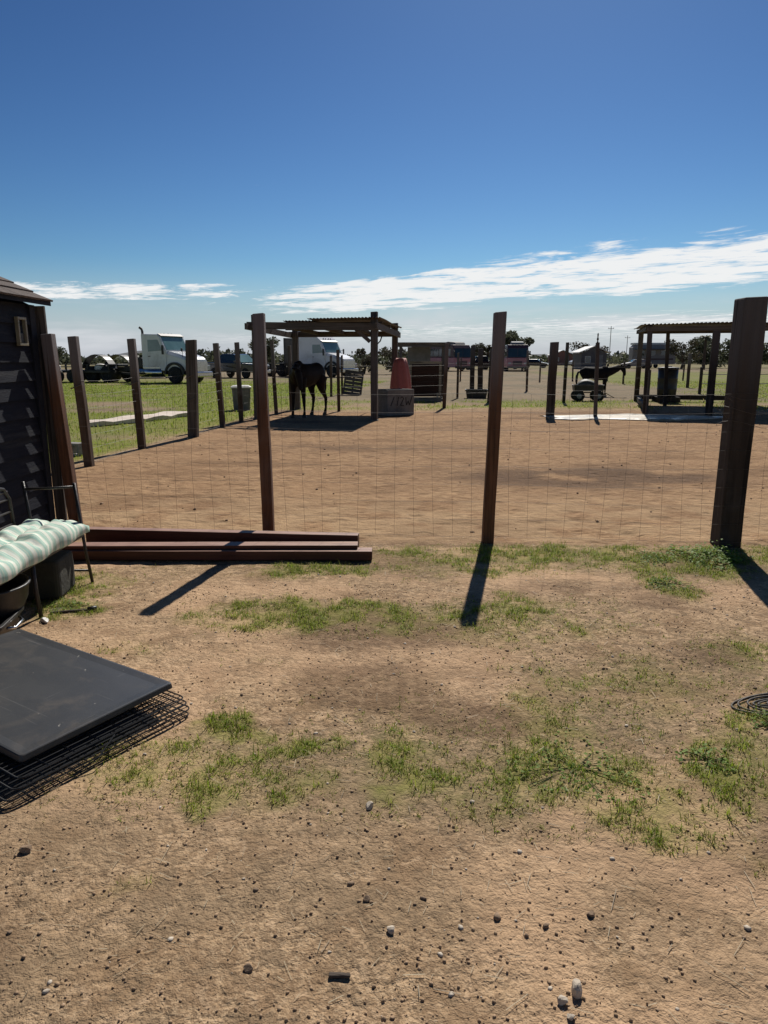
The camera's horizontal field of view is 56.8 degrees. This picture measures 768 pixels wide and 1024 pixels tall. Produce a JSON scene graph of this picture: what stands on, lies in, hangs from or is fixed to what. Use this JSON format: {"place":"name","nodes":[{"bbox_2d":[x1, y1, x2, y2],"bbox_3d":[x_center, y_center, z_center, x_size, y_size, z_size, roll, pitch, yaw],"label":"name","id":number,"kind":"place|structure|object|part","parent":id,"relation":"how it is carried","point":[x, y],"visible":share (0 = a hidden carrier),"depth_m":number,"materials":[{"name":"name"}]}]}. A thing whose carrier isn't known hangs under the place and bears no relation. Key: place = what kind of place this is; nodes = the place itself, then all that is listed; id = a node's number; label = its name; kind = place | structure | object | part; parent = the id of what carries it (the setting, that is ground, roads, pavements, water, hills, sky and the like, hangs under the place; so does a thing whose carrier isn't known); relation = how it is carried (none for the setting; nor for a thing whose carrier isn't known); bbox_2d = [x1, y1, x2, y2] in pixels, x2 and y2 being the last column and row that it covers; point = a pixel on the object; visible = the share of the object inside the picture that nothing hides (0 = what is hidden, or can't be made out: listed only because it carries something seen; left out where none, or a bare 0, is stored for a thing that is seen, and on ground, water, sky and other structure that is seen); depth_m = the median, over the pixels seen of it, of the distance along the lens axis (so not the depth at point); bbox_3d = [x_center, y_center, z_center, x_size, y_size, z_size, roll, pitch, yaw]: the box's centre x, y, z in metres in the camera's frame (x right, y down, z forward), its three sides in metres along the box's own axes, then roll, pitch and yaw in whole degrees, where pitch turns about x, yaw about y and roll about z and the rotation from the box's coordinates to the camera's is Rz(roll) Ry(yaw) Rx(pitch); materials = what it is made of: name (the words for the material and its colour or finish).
{"place":"outdoors","nodes":[
{"label":"outdoors","id":0,"kind":"place"},
{"bbox_2d":[84,351,547,357],"bbox_3d":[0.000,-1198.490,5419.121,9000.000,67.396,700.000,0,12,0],"label":"hills","id":1,"kind":"structure","parent":0,"point":[352,356],"depth_m":5244.52,"materials":[{"name":"green plant"}]},
{"bbox_2d":[0,363,767,1023],"bbox_3d":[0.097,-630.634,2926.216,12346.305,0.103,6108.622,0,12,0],"label":"ground","id":2,"kind":"structure","parent":0,"point":[448,471],"depth_m":2.85,"materials":[{"name":"soil"}]},
{"bbox_2d":[0,606,24,634],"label":"storage bin","id":3,"kind":"object","parent":2,"relation":"on","point":[12,622],"visible":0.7,"depth_m":3.86,"materials":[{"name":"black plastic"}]},
{"bbox_2d":[0,573,30,624],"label":"kettle bowl","id":4,"kind":"object","parent":3,"relation":"on","point":[14,592],"visible":0.8,"depth_m":3.92,"materials":[{"name":"grey metal"}]},
{"bbox_2d":[19,844,31,853],"bbox_3d":[-1.111,1.045,2.202,0.036,0.027,0.029,-2,12,-11],"label":"dirt clod","id":5,"kind":"object","parent":2,"relation":"on","point":[25,849],"visible":1,"depth_m":2.19,"materials":[{"name":"brown soil"}]},
{"bbox_2d":[0,276,55,530],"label":"shed","id":6,"kind":"structure","parent":2,"relation":"on","point":[24,453],"depth_m":5.68,"materials":[{"name":"black wood"}]},
{"bbox_2d":[34,306,67,520],"bbox_3d":[-2.878,-0.780,6.145,0.110,1.931,0.033,0,12,0],"label":"corner board","id":7,"kind":"object","parent":6,"relation":"attached to","point":[56,474],"visible":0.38,"depth_m":6.15,"materials":[{"name":"brown wood"}]},
{"bbox_2d":[40,617,48,622],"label":"stone","id":8,"kind":"object","parent":2,"relation":"on","point":[44,620],"visible":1,"depth_m":4.12,"materials":[{"name":"white stone"}]},
{"bbox_2d":[0,481,93,617],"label":"bench","id":9,"kind":"object","parent":2,"relation":"on","point":[32,567],"visible":0.58,"depth_m":4.72,"materials":[{"name":"black metal"}]},
{"bbox_2d":[0,519,89,583],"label":"seat cushion","id":10,"kind":"object","parent":9,"relation":"on","point":[27,543],"visible":1,"depth_m":4.22,"materials":[{"name":"fabric"}]},
{"bbox_2d":[23,550,74,599],"bbox_3d":[-2.190,0.406,4.610,0.265,0.250,0.306,-1,12,-5],"label":"storage box","id":11,"kind":"object","parent":2,"relation":"on","point":[55,574],"visible":0.58,"depth_m":4.49,"materials":[{"name":"grey plastic"}]},
{"bbox_2d":[57,346,67,358],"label":"tree","id":12,"kind":"object","parent":2,"relation":"on","point":[61,351],"visible":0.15,"depth_m":115.02,"materials":[{"name":"green plant"}]},
{"bbox_2d":[35,596,95,615],"bbox_3d":[-1.992,0.574,4.364,0.342,0.054,0.315,9,15,35],"label":"weed","id":13,"kind":"object","parent":2,"relation":"on","point":[53,604],"visible":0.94,"depth_m":4.38,"materials":[{"name":"green plant"}]},
{"bbox_2d":[50,609,87,614],"bbox_3d":[-1.900,0.600,4.283,0.209,0.018,0.018,-4,13,-16],"label":"stick","id":14,"kind":"object","parent":2,"relation":"on","point":[70,611],"visible":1,"depth_m":4.28,"materials":[{"name":"brown wood"}]},
{"bbox_2d":[71,442,82,455],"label":"cinder block","id":15,"kind":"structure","parent":2,"relation":"on","point":[76,448],"depth_m":11.14,"materials":[{"name":"grey concrete"}]},
{"bbox_2d":[87,606,96,610],"bbox_3d":[-1.775,0.587,4.318,0.054,0.031,0.027,-4,13,-16],"label":"stick","id":16,"kind":"object","parent":2,"relation":"on","point":[90,608],"visible":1,"depth_m":4.31,"materials":[{"name":"black wood"}]},
{"bbox_2d":[0,690,189,809],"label":"folded wire crate","id":17,"kind":"object","parent":2,"relation":"on","point":[84,746],"visible":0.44,"depth_m":2.71,"materials":[{"name":"black metal"}]},
{"bbox_2d":[0,629,171,761],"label":"crate tray","id":18,"kind":"object","parent":17,"relation":"on","point":[53,693],"visible":1,"depth_m":3.03,"materials":[{"name":"plastic"}]},
{"bbox_2d":[60,364,129,382],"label":"flatbed trailer","id":19,"kind":"object","parent":2,"relation":"on","point":[68,375],"visible":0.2,"depth_m":45.03,"materials":[{"name":"black metal"}]},
{"bbox_2d":[94,364,105,369],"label":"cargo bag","id":20,"kind":"object","parent":19,"relation":"on","point":[98,366],"visible":0.79,"depth_m":45.19,"materials":[{"name":"white plastic"}]},
{"bbox_2d":[90,411,186,426],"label":"concrete slab","id":21,"kind":"structure","parent":2,"relation":"on","point":[163,415],"depth_m":17.36,"materials":[{"name":"grey concrete"}]},
{"bbox_2d":[82,326,212,383],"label":"semi truck","id":22,"kind":"object","parent":2,"relation":"on","point":[163,355],"visible":0.74,"depth_m":43.66,"materials":[{"name":"silver metal"}]},
{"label":"side window","id":23,"kind":"part","parent":22,"relation":"part of","materials":[{"name":"teal glass"}]},
{"label":"door","id":24,"kind":"part","parent":22,"relation":"part of","materials":[{"name":"white metal"}]},
{"bbox_2d":[67,336,291,466],"bbox_3d":[-3.606,-2.712,15.198,0.458,2.083,10.973,2,12,8],"label":"side fence","id":25,"kind":"object","parent":2,"relation":"on","point":[192,384],"visible":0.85,"depth_m":13.17,"materials":[{"name":"metal"}]},
{"bbox_2d":[70,547,371,560],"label":"timber beam","id":26,"kind":"structure","parent":2,"relation":"on","point":[362,554],"depth_m":5.35,"materials":[{"name":"brown wood"}]},
{"bbox_2d":[62,541,357,549],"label":"timber beam","id":27,"kind":"structure","parent":26,"relation":"on","point":[202,545],"depth_m":5.39,"materials":[{"name":"brown wood"}]},
{"bbox_2d":[85,527,358,546],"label":"timber beam","id":28,"kind":"structure","parent":27,"relation":"on","point":[110,534],"depth_m":5.66,"materials":[{"name":"brown wood"}]},
{"bbox_2d":[207,354,270,377],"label":"pickup truck","id":29,"kind":"object","parent":2,"relation":"on","point":[228,364],"visible":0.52,"depth_m":55.58,"materials":[{"name":"metal"}]},
{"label":"side window","id":30,"kind":"part","parent":29,"relation":"part of","materials":[{"name":"blue glass"}]},
{"bbox_2d":[231,385,250,410],"bbox_3d":[-4.250,-3.409,21.157,0.600,0.730,0.560,-3,12,-12],"label":"utility bin","id":31,"kind":"object","parent":2,"relation":"on","point":[246,397],"visible":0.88,"depth_m":20.93,"materials":[{"name":"grey plastic"}]},
{"bbox_2d":[243,962,252,972],"bbox_3d":[-0.341,1.143,1.780,0.021,0.017,0.027,-10,16,-40],"label":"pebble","id":32,"kind":"object","parent":2,"relation":"on","point":[248,967],"visible":1,"depth_m":1.78,"materials":[{"name":"stone"}]},
{"bbox_2d":[248,336,279,363],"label":"tree","id":33,"kind":"object","parent":2,"relation":"on","point":[273,338],"visible":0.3,"depth_m":104.89,"materials":[{"name":"green plant"}]},
{"bbox_2d":[289,361,326,417],"bbox_3d":[-2.008,-3.234,18.649,0.602,1.457,1.935,5,13,21],"label":"horse","id":34,"kind":"object","parent":2,"relation":"on","point":[302,376],"visible":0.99,"depth_m":18.36},
{"bbox_2d":[268,331,358,376],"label":"semi truck","id":35,"kind":"object","parent":2,"relation":"on","point":[320,350],"visible":0.59,"depth_m":58.65,"materials":[{"name":"silver metal"}]},
{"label":"side window","id":36,"kind":"part","parent":35,"relation":"part of","materials":[{"name":"teal glass"}]},
{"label":"door","id":37,"kind":"part","parent":35,"relation":"part of","materials":[{"name":"white metal"}]},
{"bbox_2d":[244,311,401,420],"bbox_3d":[-1.462,-3.949,19.220,3.380,2.603,4.154,2,12,9],"label":"horse shelter","id":38,"kind":"object","parent":2,"relation":"on","point":[365,328],"visible":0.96,"depth_m":17.49,"materials":[{"name":"wood"}]},
{"bbox_2d":[329,972,350,978],"bbox_3d":[-0.110,1.148,1.760,0.054,0.010,0.014,0,12,1],"label":"stick","id":39,"kind":"object","parent":2,"relation":"on","point":[332,975],"visible":1,"depth_m":1.75,"materials":[{"name":"brown wood"}]},
{"bbox_2d":[342,370,363,394],"bbox_3d":[-1.295,-5.429,29.924,0.800,1.065,0.080,7,-6,-6],"label":"leaning pallet","id":40,"kind":"object","parent":2,"relation":"on","point":[359,382],"visible":0.94,"depth_m":29.89,"materials":[{"name":"grey wood"}]},
{"bbox_2d":[363,895,369,901],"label":"dirt clod","id":41,"kind":"object","parent":2,"relation":"on","point":[366,898],"visible":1,"depth_m":2.00,"materials":[{"name":"brown soil"}]},
{"bbox_2d":[355,348,378,373],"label":"tree","id":42,"kind":"object","parent":2,"relation":"on","point":[365,362],"visible":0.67,"depth_m":69.99,"materials":[{"name":"green plant"}]},
{"bbox_2d":[365,801,372,809],"bbox_3d":[-0.053,1.003,2.428,0.026,0.023,0.035,5,13,23],"label":"stone","id":43,"kind":"object","parent":2,"relation":"on","point":[369,805],"visible":1,"depth_m":2.42,"materials":[{"name":"white stone"}]},
{"bbox_2d":[6,560,756,1018],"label":"pebbles","id":44,"kind":"object","parent":2,"relation":"on","point":[550,988],"visible":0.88,"depth_m":2.21,"materials":[{"name":"stone"}]},
{"bbox_2d":[7,548,756,1006],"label":"soil clods","id":45,"kind":"object","parent":2,"relation":"on","point":[497,918],"visible":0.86,"depth_m":2.04,"materials":[{"name":"brown soil"}]},
{"bbox_2d":[0,583,767,1023],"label":"soil crumbs","id":46,"kind":"object","parent":2,"relation":"on","point":[392,1017],"visible":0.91,"depth_m":2.23,"materials":[{"name":"brown soil"}]},
{"bbox_2d":[1,532,767,1023],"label":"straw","id":47,"kind":"object","parent":2,"relation":"on","point":[409,818],"visible":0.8,"depth_m":2.18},
{"bbox_2d":[7,539,767,891],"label":"short grass","id":48,"kind":"structure","parent":2,"relation":"on","point":[515,611],"depth_m":2.96,"materials":[{"name":"green plant"}]},
{"bbox_2d":[387,925,394,934],"bbox_3d":[0.018,1.115,1.897,0.021,0.020,0.028,-1,12,-3],"label":"stone","id":49,"kind":"object","parent":2,"relation":"on","point":[390,929],"visible":1,"depth_m":1.89,"materials":[{"name":"white stone"}]},
{"bbox_2d":[378,346,407,371],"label":"tree","id":50,"kind":"object","parent":2,"relation":"on","point":[385,352],"visible":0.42,"depth_m":68.09,"materials":[{"name":"green plant"}]},
{"bbox_2d":[378,388,413,415],"bbox_3d":[0.302,-2.998,19.350,0.880,0.690,0.606,-8,14,-31],"label":"concrete trough","id":51,"kind":"object","parent":2,"relation":"on","point":[389,400],"visible":0.89,"depth_m":19.09,"materials":[{"name":"grey concrete"}]},
{"bbox_2d":[390,358,410,388],"bbox_3d":[0.471,-3.647,20.434,0.646,1.539,0.640,0,12,0],"label":"tarp bundle","id":52,"kind":"object","parent":51,"relation":"on","point":[400,376],"visible":0.53,"depth_m":20.17,"materials":[{"name":"red fabric"}]},
{"bbox_2d":[40,296,767,547],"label":"wire fence","id":53,"kind":"object","parent":2,"relation":"on","point":[741,393],"visible":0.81,"depth_m":5.70,"materials":[{"name":"brown wood"}]},
{"bbox_2d":[59,346,767,364],"bbox_3d":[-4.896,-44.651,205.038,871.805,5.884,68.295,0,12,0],"label":"tree line","id":54,"kind":"object","parent":2,"relation":"on","point":[617,357],"visible":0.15,"depth_m":185.01,"materials":[{"name":"green plant"}]},
{"bbox_2d":[62,380,767,457],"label":"field grass","id":55,"kind":"structure","parent":2,"relation":"on","point":[171,391],"depth_m":25.82,"materials":[{"name":"green plant"}]},
{"bbox_2d":[398,342,449,396],"bbox_3d":[1.503,-5.555,27.847,2.050,2.100,1.950,0,12,2],"label":"lean to","id":56,"kind":"object","parent":2,"relation":"on","point":[419,351],"visible":0.48,"depth_m":28.38,"materials":[{"name":"metal"}]},
{"bbox_2d":[409,361,442,400],"bbox_3d":[1.518,-4.778,25.896,1.300,1.405,0.920,1,12,3],"label":"boarded feeder","id":57,"kind":"object","parent":2,"relation":"on","point":[423,380],"visible":0.83,"depth_m":25.56,"materials":[{"name":"brown wood"}]},
{"bbox_2d":[100,415,763,535],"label":"pen clods","id":58,"kind":"object","parent":2,"relation":"on","point":[441,491],"visible":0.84,"depth_m":10.20,"materials":[{"name":"soil"}]},
{"bbox_2d":[330,342,568,401],"bbox_3d":[2.280,-5.716,28.937,8.936,2.153,8.713,0,12,0],"label":"paddock fence","id":59,"kind":"object","parent":2,"relation":"on","point":[565,367],"visible":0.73,"depth_m":27.24,"materials":[{"name":"wood"}]},
{"bbox_2d":[430,342,470,370],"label":"parked bus","id":60,"kind":"object","parent":2,"relation":"on","point":[462,349],"visible":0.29,"depth_m":86.22,"materials":[{"name":"red metal"}]},
{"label":"side window","id":61,"kind":"part","parent":60,"relation":"part of","materials":[{"name":"grey glass"}]},
{"bbox_2d":[465,389,487,398],"bbox_3d":[3.580,-4.570,27.454,0.890,0.340,0.551,2,12,8],"label":"water trough","id":62,"kind":"object","parent":2,"relation":"on","point":[475,394],"visible":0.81,"depth_m":27.23,"materials":[{"name":"black plastic"}]},
{"bbox_2d":[475,342,491,357],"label":"tree","id":63,"kind":"object","parent":2,"relation":"on","point":[487,349],"visible":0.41,"depth_m":100.99,"materials":[{"name":"green plant"}]},
{"bbox_2d":[336,333,650,415],"bbox_3d":[3.054,-3.870,20.188,8.530,2.240,2.538,4,13,19],"label":"back fence","id":64,"kind":"object","parent":2,"relation":"on","point":[552,375],"visible":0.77,"depth_m":18.59,"materials":[{"name":"wood"}]},
{"bbox_2d":[504,341,530,370],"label":"parked bus","id":65,"kind":"object","parent":2,"relation":"on","point":[515,352],"visible":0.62,"depth_m":85.08,"materials":[{"name":"red metal"}]},
{"bbox_2d":[505,330,534,368],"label":"tree","id":66,"kind":"object","parent":2,"relation":"on","point":[512,336],"visible":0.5,"depth_m":103.98,"materials":[{"name":"green plant"}]},
{"bbox_2d":[529,359,548,367],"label":"parked car","id":67,"kind":"object","parent":2,"relation":"on","point":[534,362],"visible":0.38,"depth_m":114.57,"materials":[{"name":"grey metal"}]},
{"bbox_2d":[557,995,567,1005],"bbox_3d":[0.426,1.161,1.690,0.025,0.018,0.024,5,13,21],"label":"stone","id":68,"kind":"object","parent":2,"relation":"on","point":[562,1000],"visible":1,"depth_m":1.68,"materials":[{"name":"beige stone"}]},
{"bbox_2d":[448,358,685,381],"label":"field fence","id":69,"kind":"object","parent":2,"relation":"on","point":[539,369],"visible":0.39,"depth_m":47.30,"materials":[{"name":"wood"}]},
{"bbox_2d":[567,1013,574,1020],"bbox_3d":[0.433,1.173,1.650,0.019,0.018,0.020,8,15,34],"label":"stone","id":70,"kind":"object","parent":2,"relation":"on","point":[570,1017],"visible":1,"depth_m":1.65,"materials":[{"name":"beige stone"}]},
{"bbox_2d":[571,978,581,998],"bbox_3d":[0.465,1.154,1.717,0.025,0.044,0.043,1,12,4],"label":"stone","id":71,"kind":"object","parent":2,"relation":"on","point":[576,989],"visible":1,"depth_m":1.70,"materials":[{"name":"beige stone"}]},
{"bbox_2d":[504,729,650,801],"bbox_3d":[0.702,0.946,2.690,0.513,0.042,0.509,0,12,0],"label":"weed","id":72,"kind":"object","parent":2,"relation":"on","point":[588,763],"visible":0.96,"depth_m":2.62,"materials":[{"name":"green plant"}]},
{"bbox_2d":[470,345,697,388],"bbox_3d":[12.783,-8.057,39.539,17.938,2.253,5.808,-2,12,-9],"label":"fence","id":73,"kind":"object","parent":2,"relation":"on","point":[480,364],"visible":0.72,"depth_m":35.65,"materials":[{"name":"wood"}]},
{"bbox_2d":[569,341,608,357],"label":"tree","id":74,"kind":"object","parent":2,"relation":"on","point":[578,346],"visible":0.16,"depth_m":115.44,"materials":[{"name":"green plant"}]},
{"bbox_2d":[587,911,594,917],"bbox_3d":[0.571,1.110,1.959,0.022,0.016,0.018,-5,13,-21],"label":"dirt clod","id":75,"kind":"object","parent":2,"relation":"on","point":[591,914],"visible":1,"depth_m":1.95,"materials":[{"name":"brown soil"}]},
{"bbox_2d":[571,379,613,401],"bbox_3d":[7.556,-4.400,25.627,1.497,0.779,0.820,1,12,6],"label":"garden cart","id":76,"kind":"object","parent":2,"relation":"on","point":[578,388],"visible":0.75,"depth_m":25.37,"materials":[{"name":"metal"}]},
{"bbox_2d":[575,364,625,396],"bbox_3d":[8.764,-5.338,28.783,1.956,1.290,0.480,3,12,12],"label":"horse","id":77,"kind":"object","parent":2,"relation":"on","point":[605,372],"visible":0.76,"depth_m":28.59},
{"bbox_2d":[608,326,613,365],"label":"utility pole","id":78,"kind":"object","parent":2,"relation":"on","point":[610,342],"visible":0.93,"depth_m":145.81,"materials":[{"name":"brown wood"}]},
{"bbox_2d":[543,414,722,420],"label":"concrete slab","id":79,"kind":"structure","parent":2,"relation":"on","point":[654,417],"depth_m":18.01,"materials":[{"name":"grey concrete"}]},
{"bbox_2d":[621,359,651,368],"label":"parked car","id":80,"kind":"object","parent":2,"relation":"on","point":[628,365],"visible":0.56,"depth_m":108.82,"materials":[{"name":"grey metal"}]},
{"bbox_2d":[628,343,675,367],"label":"camper trailer","id":81,"kind":"object","parent":2,"relation":"on","point":[658,354],"visible":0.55,"depth_m":116.92,"materials":[{"name":"white metal"}]},
{"bbox_2d":[634,550,686,565],"bbox_3d":[2.121,0.339,5.465,0.392,0.064,0.437,0,12,0],"label":"weed","id":82,"kind":"object","parent":2,"relation":"on","point":[656,556],"visible":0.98,"depth_m":5.42,"materials":[{"name":"green plant"}]},
{"bbox_2d":[652,366,680,401],"bbox_3d":[9.900,-4.476,24.814,0.720,1.230,0.720,0,12,0],"label":"feed barrel","id":83,"kind":"object","parent":2,"relation":"on","point":[673,372],"visible":0.69,"depth_m":24.57,"materials":[{"name":"black plastic"}]},
{"bbox_2d":[644,574,692,589],"bbox_3d":[1.935,0.466,4.855,0.365,0.062,0.325,0,12,0],"label":"weed","id":84,"kind":"object","parent":2,"relation":"on","point":[663,582],"visible":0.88,"depth_m":4.81,"materials":[{"name":"green plant"}]},
{"bbox_2d":[664,339,702,368],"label":"tree","id":85,"kind":"object","parent":2,"relation":"on","point":[676,347],"visible":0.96,"depth_m":102.73,"materials":[{"name":"green plant"}]},
{"bbox_2d":[633,322,767,414],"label":"shade shelter","id":86,"kind":"object","parent":2,"relation":"on","point":[716,329],"visible":0.73,"depth_m":19.40,"materials":[{"name":"wood"}]},
{"bbox_2d":[675,743,735,774],"bbox_3d":[1.226,0.933,2.700,0.223,0.064,0.195,0,12,0],"label":"weed","id":87,"kind":"object","parent":2,"relation":"on","point":[701,750],"visible":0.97,"depth_m":2.71,"materials":[{"name":"green plant"}]},
{"bbox_2d":[700,335,711,369],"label":"palm tree","id":88,"kind":"object","parent":2,"relation":"on","point":[707,338],"visible":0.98,"depth_m":98.30,"materials":[{"name":"green plant"}]},
{"bbox_2d":[684,335,730,367],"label":"tree","id":89,"kind":"object","parent":2,"relation":"on","point":[700,347],"visible":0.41,"depth_m":114.27,"materials":[{"name":"green plant"}]},
{"bbox_2d":[665,539,753,569],"bbox_3d":[2.528,0.302,5.402,0.615,0.164,0.617,0,12,0],"label":"weed","id":90,"kind":"object","parent":2,"relation":"on","point":[710,552],"visible":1,"depth_m":5.41,"materials":[{"name":"green plant"}]},
{"bbox_2d":[698,367,767,393],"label":"cattle rail","id":91,"kind":"object","parent":2,"relation":"on","point":[700,380],"visible":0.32,"depth_m":30.50,"materials":[{"name":"metal"}]},
{"bbox_2d":[731,692,767,715],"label":"wire coil","id":92,"kind":"object","parent":2,"relation":"on","point":[738,701],"visible":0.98,"depth_m":3.13,"materials":[{"name":"grey metal"}]},
{"bbox_2d":[738,710,767,727],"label":"weed","id":93,"kind":"object","parent":2,"relation":"on","point":[764,724],"visible":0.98,"depth_m":2.96,"materials":[{"name":"green plant"}]},
{"bbox_2d":[762,343,767,362],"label":"tree","id":94,"kind":"object","parent":2,"relation":"on","point":[765,356],"visible":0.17,"depth_m":117.12,"materials":[{"name":"green plant"}]},
{"bbox_2d":[0,0,767,356],"label":"sky","id":95,"kind":"structure","parent":0,"point":[576,170],"materials":[{"name":"blue"}]},
{"bbox_2d":[466,356,488,369],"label":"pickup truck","id":96,"kind":"object","parent":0,"point":[485,359],"visible":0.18,"depth_m":95.26,"materials":[{"name":"black metal"}]},
{"bbox_2d":[546,350,572,364],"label":"house","id":97,"kind":"structure","parent":0,"point":[561,357],"depth_m":160.88,"materials":[{"name":"red brick"}]},
{"bbox_2d":[570,346,609,368],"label":"dark barn","id":98,"kind":"structure","parent":0,"point":[586,358],"depth_m":102.56,"materials":[{"name":"grey metal"}]},
{"bbox_2d":[585,356,590,362],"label":"window","id":99,"kind":"structure","parent":98,"relation":"in","point":[587,358],"depth_m":102.50,"materials":[{"name":"grey glass"}]},
{"bbox_2d":[599,355,602,366],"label":"door","id":100,"kind":"structure","parent":98,"relation":"in","point":[600,356],"depth_m":102.42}
]}

